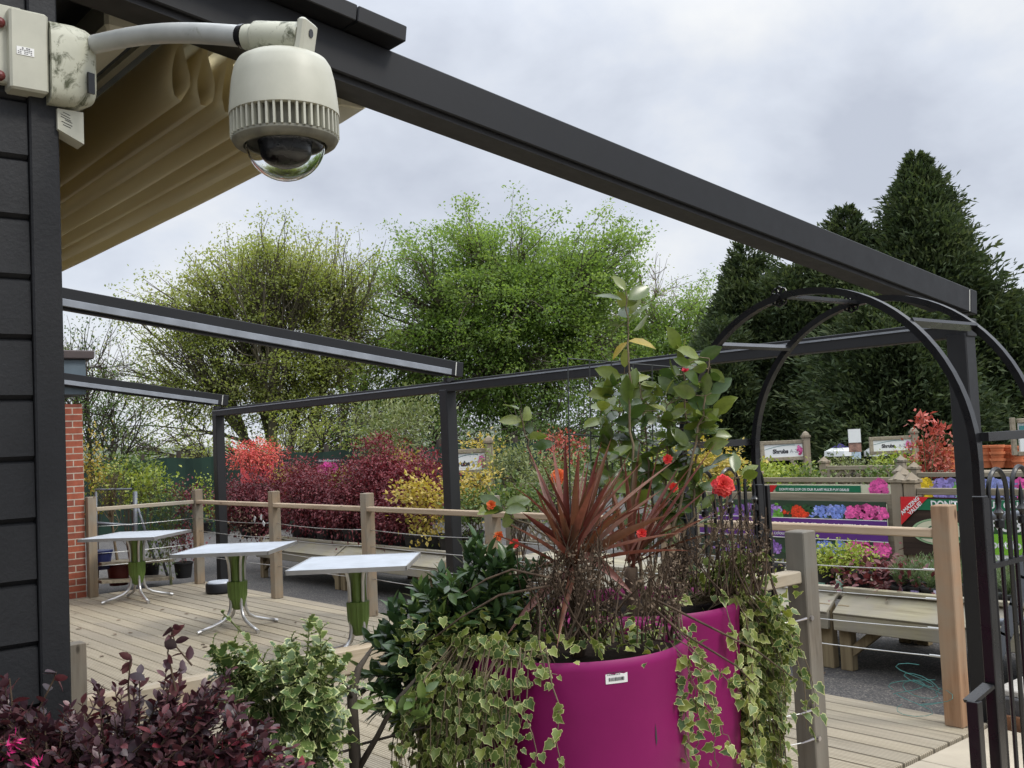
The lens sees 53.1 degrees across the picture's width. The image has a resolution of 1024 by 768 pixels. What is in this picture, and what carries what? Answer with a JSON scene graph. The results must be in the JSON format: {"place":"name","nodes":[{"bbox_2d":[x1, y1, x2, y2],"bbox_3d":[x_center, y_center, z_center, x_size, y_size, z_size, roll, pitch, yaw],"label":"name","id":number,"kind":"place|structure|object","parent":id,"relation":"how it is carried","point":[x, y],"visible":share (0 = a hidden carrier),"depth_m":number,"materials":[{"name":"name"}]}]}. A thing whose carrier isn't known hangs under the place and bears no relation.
{"place":"outdoors","nodes":[
{"label":"outdoors","id":0,"kind":"place"},
{"bbox_2d":[84,448,660,483],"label":"field","id":1,"kind":"structure","parent":0,"point":[557,457],"depth_m":62.04,"materials":[{"name":"green plant"}]},
{"bbox_2d":[63,316,183,411],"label":"broadleaf tree","id":2,"kind":"object","parent":1,"relation":"on","point":[117,368],"visible":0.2,"depth_m":35.99,"materials":[{"name":"green plant"}]},
{"bbox_2d":[63,316,195,461],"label":"broadleaf tree","id":3,"kind":"object","parent":1,"relation":"on","point":[102,417],"visible":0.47,"depth_m":29.84,"materials":[{"name":"green plant"}]},
{"bbox_2d":[74,199,414,451],"bbox_3d":[-9.413,-1.119,37.718,11.520,10.697,11.386,0,-4,-41],"label":"broadleaf tree","id":4,"kind":"object","parent":1,"relation":"on","point":[270,299],"visible":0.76,"depth_m":36.93,"materials":[{"name":"green plant"}]},
{"bbox_2d":[95,373,439,459],"bbox_3d":[-8.179,1.845,33.339,11.826,4.091,6.264,-3,-3,9],"label":"broadleaf tree","id":5,"kind":"object","parent":1,"relation":"on","point":[201,451],"visible":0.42,"depth_m":32.65,"materials":[{"name":"green plant"}]},
{"bbox_2d":[275,218,428,448],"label":"broadleaf tree","id":6,"kind":"object","parent":1,"relation":"on","point":[376,384],"visible":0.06,"depth_m":42.42,"materials":[{"name":"green plant"}]},
{"bbox_2d":[306,375,675,476],"bbox_3d":[-0.386,1.903,33.913,13.875,4.778,6.549,-2,-3,-6],"label":"broadleaf tree","id":7,"kind":"object","parent":1,"relation":"on","point":[436,434],"visible":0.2,"depth_m":33.51,"materials":[{"name":"green plant"}]},
{"bbox_2d":[318,180,672,447],"bbox_3d":[-0.542,-2.237,40.206,13.504,12.229,10.632,-4,-3,21],"label":"broadleaf tree","id":8,"kind":"object","parent":1,"relation":"on","point":[528,297],"visible":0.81,"depth_m":38.50,"materials":[{"name":"green plant"}]},
{"bbox_2d":[580,263,721,430],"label":"broadleaf tree","id":9,"kind":"object","parent":1,"relation":"on","point":[689,312],"visible":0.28,"depth_m":41.06,"materials":[{"name":"green plant"}]},
{"bbox_2d":[603,249,715,454],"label":"birch tree","id":10,"kind":"object","parent":1,"relation":"on","point":[660,290],"visible":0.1,"depth_m":46.97,"materials":[{"name":"green plant"}]},
{"bbox_2d":[83,423,665,461],"bbox_3d":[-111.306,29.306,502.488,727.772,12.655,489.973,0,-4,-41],"label":"hills","id":11,"kind":"structure","parent":0,"point":[424,443],"depth_m":462.34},
{"bbox_2d":[62,0,1023,449],"label":"sky","id":12,"kind":"structure","parent":0,"point":[800,109],"materials":[{"name":"white"}]},
{"bbox_2d":[85,435,1022,732],"bbox_3d":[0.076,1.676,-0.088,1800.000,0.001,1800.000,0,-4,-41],"label":"ground","id":13,"kind":"structure","parent":0,"point":[877,675],"depth_m":7.77,"materials":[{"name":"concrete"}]},
{"bbox_2d":[0,0,71,765],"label":"timber clad building","id":14,"kind":"structure","parent":13,"relation":"on","point":[34,612],"depth_m":2.36,"materials":[{"name":"black paint"}]},
{"bbox_2d":[56,108,83,148],"bbox_3d":[-1.069,-0.613,2.463,0.060,0.078,0.051,0,-4,-41],"label":"junction box","id":15,"kind":"object","parent":14,"relation":"attached to","point":[70,126],"visible":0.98,"depth_m":2.45,"materials":[{"name":"beige plastic"}]},
{"bbox_2d":[0,4,339,181],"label":"security camera","id":16,"kind":"object","parent":14,"relation":"attached to","point":[283,114],"visible":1,"depth_m":2.11,"materials":[{"name":"beige plastic"}]},
{"bbox_2d":[64,350,93,599],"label":"brick building","id":17,"kind":"structure","parent":13,"relation":"on","point":[75,361],"depth_m":11.73,"materials":[{"name":"red brick"}]},
{"bbox_2d":[83,420,122,587],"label":"climbing shrub","id":18,"kind":"object","parent":13,"relation":"on","point":[90,476],"visible":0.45,"depth_m":13.19,"materials":[{"name":"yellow plant"}]},
{"bbox_2d":[85,447,145,585],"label":"standard shrub","id":19,"kind":"object","parent":13,"relation":"on","point":[117,571],"visible":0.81,"depth_m":12.74,"materials":[{"name":"green plant"}]},
{"bbox_2d":[86,447,172,558],"bbox_3d":[-5.635,1.804,14.749,1.355,1.831,1.417,0,-4,-41],"label":"evergreen shrub","id":20,"kind":"object","parent":13,"relation":"on","point":[137,465],"visible":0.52,"depth_m":14.84,"materials":[{"name":"green plant"}]},
{"bbox_2d":[94,488,173,583],"bbox_3d":[-4.751,1.880,12.784,0.927,1.202,0.400,0,-4,-41],"label":"plant trolley","id":21,"kind":"object","parent":13,"relation":"on","point":[134,525],"visible":0.6,"depth_m":12.77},
{"bbox_2d":[113,458,184,575],"bbox_3d":[-4.742,1.741,13.326,0.924,1.561,0.892,-2,-3,-15],"label":"standard shrub","id":22,"kind":"object","parent":13,"relation":"on","point":[151,569],"visible":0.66,"depth_m":13.30,"materials":[{"name":"green plant"}]},
{"bbox_2d":[128,480,192,584],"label":"climbing shrub","id":23,"kind":"object","parent":13,"relation":"on","point":[161,511],"visible":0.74,"depth_m":12.86,"materials":[{"name":"green plant"}]},
{"bbox_2d":[157,474,212,578],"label":"red leaf shrub","id":24,"kind":"object","parent":13,"relation":"on","point":[183,565],"visible":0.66,"depth_m":13.15,"materials":[{"name":"purple plant"}]},
{"bbox_2d":[203,461,301,541],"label":"maple","id":25,"kind":"object","parent":13,"relation":"on","point":[241,492],"visible":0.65,"depth_m":14.21,"materials":[{"name":"red plant"}]},
{"bbox_2d":[225,436,296,485],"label":"maple","id":26,"kind":"object","parent":13,"relation":"on","point":[257,461],"visible":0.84,"depth_m":15.94,"materials":[{"name":"red plant"}]},
{"bbox_2d":[263,449,337,524],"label":"maple","id":27,"kind":"object","parent":13,"relation":"on","point":[306,466],"visible":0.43,"depth_m":14.69,"materials":[{"name":"red plant"}]},
{"bbox_2d":[84,434,557,536],"bbox_3d":[-4.663,2.170,21.512,11.251,1.720,0.181,-3,-3,4],"label":"windbreak fence","id":28,"kind":"object","parent":13,"relation":"on","point":[197,465],"visible":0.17,"depth_m":21.59,"materials":[{"name":"green fabric"}]},
{"bbox_2d":[256,535,412,589],"bbox_3d":[-2.257,2.205,13.108,1.234,0.547,1.992,0,-4,-41],"label":"display bench","id":29,"kind":"object","parent":13,"relation":"on","point":[306,549],"visible":0.32,"depth_m":12.59,"materials":[{"name":"brown wood"}]},
{"bbox_2d":[258,461,348,540],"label":"maple","id":30,"kind":"object","parent":29,"relation":"on","point":[298,490],"visible":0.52,"depth_m":12.96,"materials":[{"name":"red plant"}]},
{"bbox_2d":[296,459,393,549],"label":"maple","id":31,"kind":"object","parent":29,"relation":"on","point":[337,517],"visible":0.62,"depth_m":12.29,"materials":[{"name":"red plant"}]},
{"bbox_2d":[328,428,427,504],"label":"maple","id":32,"kind":"object","parent":29,"relation":"on","point":[374,461],"visible":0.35,"depth_m":12.77,"materials":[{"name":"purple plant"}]},
{"bbox_2d":[333,376,440,465],"bbox_3d":[-1.756,1.208,14.989,1.610,2.692,1.536,0,-4,-41],"label":"evergreen shrub","id":33,"kind":"object","parent":13,"relation":"on","point":[381,424],"visible":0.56,"depth_m":14.92,"materials":[{"name":"green plant"}]},
{"bbox_2d":[356,377,458,465],"bbox_3d":[-1.586,1.267,16.487,1.438,2.719,1.320,-4,-3,18],"label":"evergreen shrub","id":34,"kind":"object","parent":13,"relation":"on","point":[408,413],"visible":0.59,"depth_m":16.44,"materials":[{"name":"green plant"}]},
{"bbox_2d":[337,542,525,590],"bbox_3d":[-0.940,2.063,11.570,1.234,0.547,1.992,0,-4,-41],"label":"display bench","id":35,"kind":"object","parent":13,"relation":"on","point":[427,561],"visible":0.25,"depth_m":10.87,"materials":[{"name":"brown wood"}]},
{"bbox_2d":[349,483,443,551],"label":"maple","id":36,"kind":"object","parent":35,"relation":"on","point":[389,523],"visible":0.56,"depth_m":11.50,"materials":[{"name":"red plant"}]},
{"bbox_2d":[369,442,472,531],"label":"maple","id":37,"kind":"object","parent":35,"relation":"on","point":[398,471],"visible":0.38,"depth_m":12.21,"materials":[{"name":"red plant"}]},
{"bbox_2d":[384,462,465,550],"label":"yellow shrub","id":38,"kind":"object","parent":35,"relation":"on","point":[423,542],"visible":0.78,"depth_m":11.00,"materials":[{"name":"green plant"}]},
{"bbox_2d":[436,458,507,544],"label":"yellow shrub","id":39,"kind":"object","parent":35,"relation":"on","point":[470,485],"visible":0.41,"depth_m":11.24,"materials":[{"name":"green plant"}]},
{"bbox_2d":[432,472,523,549],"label":"evergreen shrub","id":40,"kind":"object","parent":35,"relation":"on","point":[466,519],"visible":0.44,"depth_m":10.77,"materials":[{"name":"green plant"}]},
{"bbox_2d":[458,435,494,493],"bbox_3d":[-0.525,1.552,13.472,0.632,1.731,0.125,-3,-3,0],"label":"sign","id":41,"kind":"object","parent":13,"relation":"on","point":[466,456],"visible":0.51,"depth_m":13.48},
{"bbox_2d":[466,430,556,537],"bbox_3d":[0.062,1.482,12.928,1.373,1.766,1.054,-5,-4,35],"label":"evergreen shrub","id":42,"kind":"object","parent":13,"relation":"on","point":[520,464],"visible":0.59,"depth_m":12.92,"materials":[{"name":"green plant"}]},
{"bbox_2d":[476,468,562,601],"bbox_3d":[0.069,1.461,9.163,0.870,1.410,0.698,-4,-3,19],"label":"evergreen shrub","id":43,"kind":"object","parent":13,"relation":"on","point":[510,492],"visible":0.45,"depth_m":9.16,"materials":[{"name":"green plant"}]},
{"bbox_2d":[56,0,986,722],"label":"pergola frame","id":44,"kind":"object","parent":13,"relation":"on","point":[354,46],"visible":0.67,"depth_m":4.62,"materials":[{"name":"metal"}]},
{"bbox_2d":[59,9,364,270],"bbox_3d":[-3.796,-0.598,6.618,0.864,0.338,9.329,0,-4,-41],"label":"retractable awning","id":45,"kind":"object","parent":44,"relation":"hanging from","point":[158,147],"visible":0.5,"depth_m":3.45,"materials":[{"name":"beige fabric"}]},
{"bbox_2d":[69,582,987,767],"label":"deck","id":46,"kind":"structure","parent":13,"relation":"on","point":[862,734],"depth_m":8.34,"materials":[{"name":"wood"}]},
{"bbox_2d":[70,641,87,721],"bbox_3d":[-2.571,1.783,6.029,0.105,0.512,0.105,0,-4,-41],"label":"stub post","id":47,"kind":"object","parent":46,"relation":"on","point":[78,670],"visible":0.33,"depth_m":6.00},
{"bbox_2d":[77,529,191,604],"bbox_3d":[-4.149,2.027,11.333,0.876,0.725,0.876,-3,-3,8],"label":"bistro table","id":48,"kind":"object","parent":46,"relation":"on","point":[137,561],"visible":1,"depth_m":11.27,"materials":[{"name":"metal"}]},
{"bbox_2d":[169,541,297,634],"bbox_3d":[-2.479,1.840,9.243,0.876,0.725,0.876,-3,-3,4],"label":"bistro table","id":49,"kind":"object","parent":46,"relation":"on","point":[235,555],"visible":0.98,"depth_m":9.18,"materials":[{"name":"metal"}]},
{"bbox_2d":[87,643,386,727],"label":"timber kerb","id":50,"kind":"structure","parent":46,"relation":"on","point":[193,682],"depth_m":6.43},
{"bbox_2d":[284,552,420,648],"bbox_3d":[-1.160,1.700,7.720,0.876,0.725,0.876,-3,-3,1],"label":"bistro table","id":51,"kind":"object","parent":46,"relation":"on","point":[355,569],"visible":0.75,"depth_m":7.66,"materials":[{"name":"metal"}]},
{"bbox_2d":[322,522,551,767],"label":"laurel tree","id":52,"kind":"object","parent":46,"relation":"on","point":[480,568],"visible":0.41,"depth_m":3.13,"materials":[{"name":"green plant"}]},
{"bbox_2d":[351,680,438,721],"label":"leafy sprig","id":53,"kind":"object","parent":52,"relation":"attached to","point":[364,704],"visible":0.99,"depth_m":2.89,"materials":[{"name":"green plant"}]},
{"bbox_2d":[85,489,968,728],"bbox_3d":[-1.266,1.541,8.574,1.348,1.146,9.628,0,-4,-41],"label":"timber cable fence","id":54,"kind":"object","parent":46,"relation":"on","point":[942,532],"visible":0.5,"depth_m":6.14,"materials":[{"name":"brown wood"}]},
{"bbox_2d":[550,586,740,767],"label":"planter","id":55,"kind":"object","parent":46,"relation":"on","point":[715,617],"visible":0.13,"depth_m":3.61,"materials":[{"name":"plastic"}]},
{"bbox_2d":[477,276,757,611],"bbox_3d":[0.395,0.241,3.877,1.112,1.328,0.650,-3,-3,5],"label":"camellia","id":56,"kind":"object","parent":55,"relation":"on","point":[702,418],"visible":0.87,"depth_m":3.99,"materials":[{"name":"green plant"}]},
{"bbox_2d":[567,358,692,568],"bbox_3d":[0.480,0.340,4.120,0.528,0.912,0.052,-3,-3,0],"label":"wire frame","id":57,"kind":"object","parent":55,"relation":"in","point":[590,435],"visible":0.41,"depth_m":4.12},
{"bbox_2d":[603,443,715,616],"bbox_3d":[0.476,0.553,3.739,0.567,0.682,0.316,-4,-3,20],"label":"cordyline","id":58,"kind":"object","parent":55,"relation":"in","point":[631,570],"visible":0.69,"depth_m":3.75,"materials":[{"name":"red plant"}]},
{"bbox_2d":[655,488,782,595],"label":"dead stems","id":59,"kind":"object","parent":55,"relation":"in","point":[683,568],"visible":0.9,"depth_m":3.71,"materials":[{"name":"brown plant"}]},
{"bbox_2d":[653,540,827,767],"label":"trailing ivy","id":60,"kind":"object","parent":55,"relation":"in","point":[763,630],"visible":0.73,"depth_m":3.78,"materials":[{"name":"green plant"}]},
{"bbox_2d":[755,529,828,767],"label":"fence post","id":61,"kind":"object","parent":46,"relation":"on","point":[801,571],"visible":0.68,"depth_m":4.54,"materials":[{"name":"wood"}]},
{"bbox_2d":[502,474,586,545],"bbox_3d":[0.394,1.709,12.530,0.144,1.235,1.429,0,-4,-41],"label":"trellis panel","id":62,"kind":"object","parent":13,"relation":"on","point":[509,535],"visible":0.16,"depth_m":12.70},
{"bbox_2d":[511,448,589,549],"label":"evergreen shrub","id":63,"kind":"object","parent":13,"relation":"on","point":[558,459],"visible":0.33,"depth_m":11.44,"materials":[{"name":"green plant"}]},
{"bbox_2d":[524,424,589,506],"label":"red tip shrub","id":64,"kind":"object","parent":13,"relation":"on","point":[557,442],"visible":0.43,"depth_m":15.45,"materials":[{"name":"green plant"}]},
{"bbox_2d":[484,551,660,596],"bbox_3d":[0.676,1.890,9.684,1.234,0.547,1.972,0,-4,-41],"label":"display bench","id":65,"kind":"object","parent":13,"relation":"on","point":[619,561],"visible":0.06,"depth_m":9.49,"materials":[{"name":"brown wood"}]},
{"bbox_2d":[557,430,630,552],"bbox_3d":[1.160,1.454,12.974,1.108,1.727,1.095,-3,-3,1],"label":"evergreen shrub","id":66,"kind":"object","parent":13,"relation":"on","point":[594,456],"visible":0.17,"depth_m":12.93,"materials":[{"name":"green plant"}]},
{"bbox_2d":[651,419,768,558],"bbox_3d":[2.125,1.274,10.981,1.252,1.784,1.145,-2,-3,-13],"label":"yellow shrub","id":67,"kind":"object","parent":13,"relation":"on","point":[721,466],"visible":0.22,"depth_m":10.86,"materials":[{"name":"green plant"}]},
{"bbox_2d":[663,314,792,482],"bbox_3d":[5.972,0.585,29.218,4.071,5.104,4.270,0,-4,-41],"label":"cypress tree","id":68,"kind":"object","parent":13,"relation":"on","point":[742,383],"visible":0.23,"depth_m":28.35,"materials":[{"name":"green plant"}]},
{"bbox_2d":[676,241,790,465],"bbox_3d":[7.051,-0.538,31.133,5.721,7.816,5.388,0,-4,-41],"label":"cypress tree","id":69,"kind":"object","parent":13,"relation":"on","point":[734,283],"visible":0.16,"depth_m":30.73,"materials":[{"name":"green plant"}]},
{"bbox_2d":[623,563,910,667],"bbox_3d":[1.986,1.750,8.153,1.234,0.547,1.972,0,-4,-41],"label":"display bench","id":70,"kind":"object","parent":13,"relation":"on","point":[829,636],"visible":0.18,"depth_m":7.08,"materials":[{"name":"brown wood"}]},
{"bbox_2d":[816,534,851,584],"bbox_3d":[2.275,1.264,7.511,0.540,0.402,0.462,-2,-3,-18],"label":"yellow euonymus","id":71,"kind":"object","parent":70,"relation":"on","point":[823,572],"visible":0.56,"depth_m":7.44,"materials":[{"name":"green plant"}]},
{"bbox_2d":[817,537,885,585],"bbox_3d":[2.436,1.252,7.406,0.504,0.412,0.507,0,-4,-41],"label":"yellow euonymus","id":72,"kind":"object","parent":70,"relation":"on","point":[853,554],"visible":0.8,"depth_m":7.37,"materials":[{"name":"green plant"}]},
{"bbox_2d":[720,255,831,472],"bbox_3d":[8.334,-0.390,29.944,6.718,6.932,6.408,0,-4,-41],"label":"cypress tree","id":73,"kind":"object","parent":13,"relation":"on","point":[788,277],"visible":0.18,"depth_m":29.15,"materials":[{"name":"green plant"}]},
{"bbox_2d":[760,431,811,483],"bbox_3d":[4.163,1.515,15.473,0.756,1.588,0.125,-3,-3,0],"label":"sign","id":74,"kind":"object","parent":13,"relation":"on","point":[785,450],"visible":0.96,"depth_m":15.48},
{"bbox_2d":[696,472,913,642],"bbox_3d":[2.323,1.385,8.587,0.144,1.291,2.194,0,-4,-41],"label":"trellis panel","id":75,"kind":"object","parent":13,"relation":"on","point":[892,500],"visible":0.19,"depth_m":7.95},
{"bbox_2d":[699,499,891,564],"bbox_3d":[2.299,1.218,8.526,0.023,0.500,1.854,0,-4,-41],"label":"flower banner","id":76,"kind":"object","parent":75,"relation":"attached to","point":[842,512],"visible":0.41,"depth_m":8.24,"materials":[{"name":"plastic"}]},
{"bbox_2d":[747,202,884,482],"bbox_3d":[9.838,-1.107,29.002,6.979,8.245,6.579,0,-4,-41],"label":"cypress tree","id":77,"kind":"object","parent":13,"relation":"on","point":[845,221],"visible":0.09,"depth_m":28.65,"materials":[{"name":"green plant"}]},
{"bbox_2d":[751,465,907,539],"bbox_3d":[3.256,1.468,10.572,0.144,1.248,1.828,0,-4,-41],"label":"trellis panel","id":78,"kind":"object","parent":13,"relation":"on","point":[816,480],"visible":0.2,"depth_m":10.55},
{"bbox_2d":[764,478,890,523],"bbox_3d":[3.186,1.240,10.566,0.021,0.548,1.574,0,-4,-41],"label":"strip banner","id":79,"kind":"object","parent":78,"relation":"attached to","point":[879,485],"visible":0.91,"depth_m":10.42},
{"bbox_2d":[818,455,907,483],"bbox_3d":[4.245,1.502,12.339,0.144,1.277,1.163,0,-4,-41],"label":"trellis panel","id":80,"kind":"object","parent":13,"relation":"on","point":[902,461],"visible":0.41,"depth_m":12.45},
{"bbox_2d":[869,428,920,471],"bbox_3d":[6.178,1.488,16.473,0.787,1.565,0.125,-3,-3,0],"label":"sign","id":81,"kind":"object","parent":13,"relation":"on","point":[884,444],"visible":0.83,"depth_m":16.48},
{"bbox_2d":[770,285,1023,483],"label":"cypress tree","id":82,"kind":"object","parent":13,"relation":"on","point":[854,383],"visible":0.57,"depth_m":24.90,"materials":[{"name":"green plant"}]},
{"bbox_2d":[812,149,1023,478],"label":"cypress tree","id":83,"kind":"object","parent":13,"relation":"on","point":[925,225],"visible":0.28,"depth_m":27.08,"materials":[{"name":"green plant"}]},
{"bbox_2d":[894,426,954,480],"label":"red tip shrub","id":84,"kind":"object","parent":13,"relation":"on","point":[938,460],"visible":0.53,"depth_m":12.47,"materials":[{"name":"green plant"}]},
{"bbox_2d":[832,586,1023,670],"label":"display bench","id":85,"kind":"object","parent":13,"relation":"on","point":[913,612],"visible":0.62,"depth_m":6.78,"materials":[{"name":"brown wood"}]},
{"bbox_2d":[826,556,894,600],"bbox_3d":[2.433,1.431,7.212,0.698,0.442,0.672,0,-4,-41],"label":"heuchera","id":86,"kind":"object","parent":85,"relation":"on","point":[858,578],"visible":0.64,"depth_m":7.18,"materials":[{"name":"red plant"}]},
{"bbox_2d":[840,544,934,599],"bbox_3d":[2.589,1.334,7.028,0.647,0.400,0.745,-4,-3,17],"label":"heuchera","id":87,"kind":"object","parent":85,"relation":"on","point":[886,572],"visible":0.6,"depth_m":6.95,"materials":[{"name":"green plant"}]},
{"bbox_2d":[901,472,1023,643],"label":"trellis panel","id":88,"kind":"object","parent":13,"relation":"on","point":[911,481],"visible":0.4,"depth_m":7.67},
{"bbox_2d":[900,496,1022,559],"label":"offer banner","id":89,"kind":"object","parent":88,"relation":"attached to","point":[916,511],"visible":0.33,"depth_m":7.61,"materials":[{"name":"red plastic"}]},
{"bbox_2d":[907,462,1023,478],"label":"trellis panel","id":90,"kind":"object","parent":13,"relation":"on","point":[913,467],"visible":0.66,"depth_m":11.00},
{"bbox_2d":[975,287,1023,478],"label":"cypress tree","id":91,"kind":"object","parent":13,"relation":"on","point":[1018,341],"visible":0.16,"depth_m":26.09,"materials":[{"name":"green plant"}]},
{"bbox_2d":[1004,676,1023,732],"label":"block edging","id":92,"kind":"object","parent":13,"relation":"on","point":[1008,713],"visible":0.15,"depth_m":5.29,"materials":[{"name":"concrete"}]},
{"bbox_2d":[898,468,955,482],"bbox_3d":[4.050,1.321,8.570,0.144,1.258,1.709,0,-4,-41],"label":"trellis panel","id":93,"kind":"object","parent":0,"point":[904,472],"visible":0.11,"depth_m":9.15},
{"bbox_2d":[921,477,1023,498],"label":"flower strip banner","id":94,"kind":"object","parent":93,"relation":"attached to","point":[942,482],"visible":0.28,"depth_m":8.80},
{"bbox_2d":[903,408,951,480],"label":"red tip shrub","id":95,"kind":"object","parent":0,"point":[936,428],"visible":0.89,"depth_m":12.28,"materials":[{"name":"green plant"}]},
{"bbox_2d":[905,728,1022,767],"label":"stone path","id":96,"kind":"structure","parent":0,"point":[956,755],"depth_m":4.84,"materials":[{"name":"stone"}]},
{"bbox_2d":[465,618,689,767],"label":"planter","id":97,"kind":"object","parent":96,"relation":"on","point":[620,708],"visible":0.53,"depth_m":2.87,"materials":[{"name":"plastic"}]},
{"bbox_2d":[388,591,707,767],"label":"trailing ivy","id":98,"kind":"object","parent":97,"relation":"in","point":[440,749],"visible":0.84,"depth_m":2.94,"materials":[{"name":"green plant"}]},
{"bbox_2d":[493,440,686,657],"bbox_3d":[0.222,0.512,3.132,0.721,0.715,0.491,-2,-3,-8],"label":"cordyline","id":99,"kind":"object","parent":97,"relation":"in","point":[587,512],"visible":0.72,"depth_m":3.15,"materials":[{"name":"red plant"}]},
{"bbox_2d":[509,519,688,643],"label":"dead stems","id":100,"kind":"object","parent":97,"relation":"in","point":[588,581],"visible":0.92,"depth_m":3.04,"materials":[{"name":"brown plant"}]},
{"bbox_2d":[422,569,793,684],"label":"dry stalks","id":101,"kind":"object","parent":97,"relation":"in","point":[656,610],"visible":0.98,"depth_m":3.00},
{"bbox_2d":[657,639,758,767],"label":"trailing ivy","id":102,"kind":"object","parent":97,"relation":"in","point":[694,705],"visible":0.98,"depth_m":3.00,"materials":[{"name":"green plant"}]},
{"bbox_2d":[678,286,1023,767],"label":"garden arch","id":103,"kind":"structure","parent":96,"relation":"on","point":[991,689],"depth_m":3.62,"materials":[{"name":"black metal"}]},
{"bbox_2d":[992,510,1023,658],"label":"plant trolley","id":104,"kind":"object","parent":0,"point":[1003,641],"visible":0.13,"depth_m":5.73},
{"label":"planting bed","id":105,"kind":"structure","parent":0,"visible":0},
{"bbox_2d":[0,624,314,767],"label":"purple shrub","id":106,"kind":"object","parent":105,"relation":"on","point":[174,734],"visible":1,"depth_m":2.10,"materials":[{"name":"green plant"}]},
{"bbox_2d":[202,614,366,767],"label":"variegated holly","id":107,"kind":"object","parent":105,"relation":"on","point":[304,708],"visible":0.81,"depth_m":2.58,"materials":[{"name":"green plant"}]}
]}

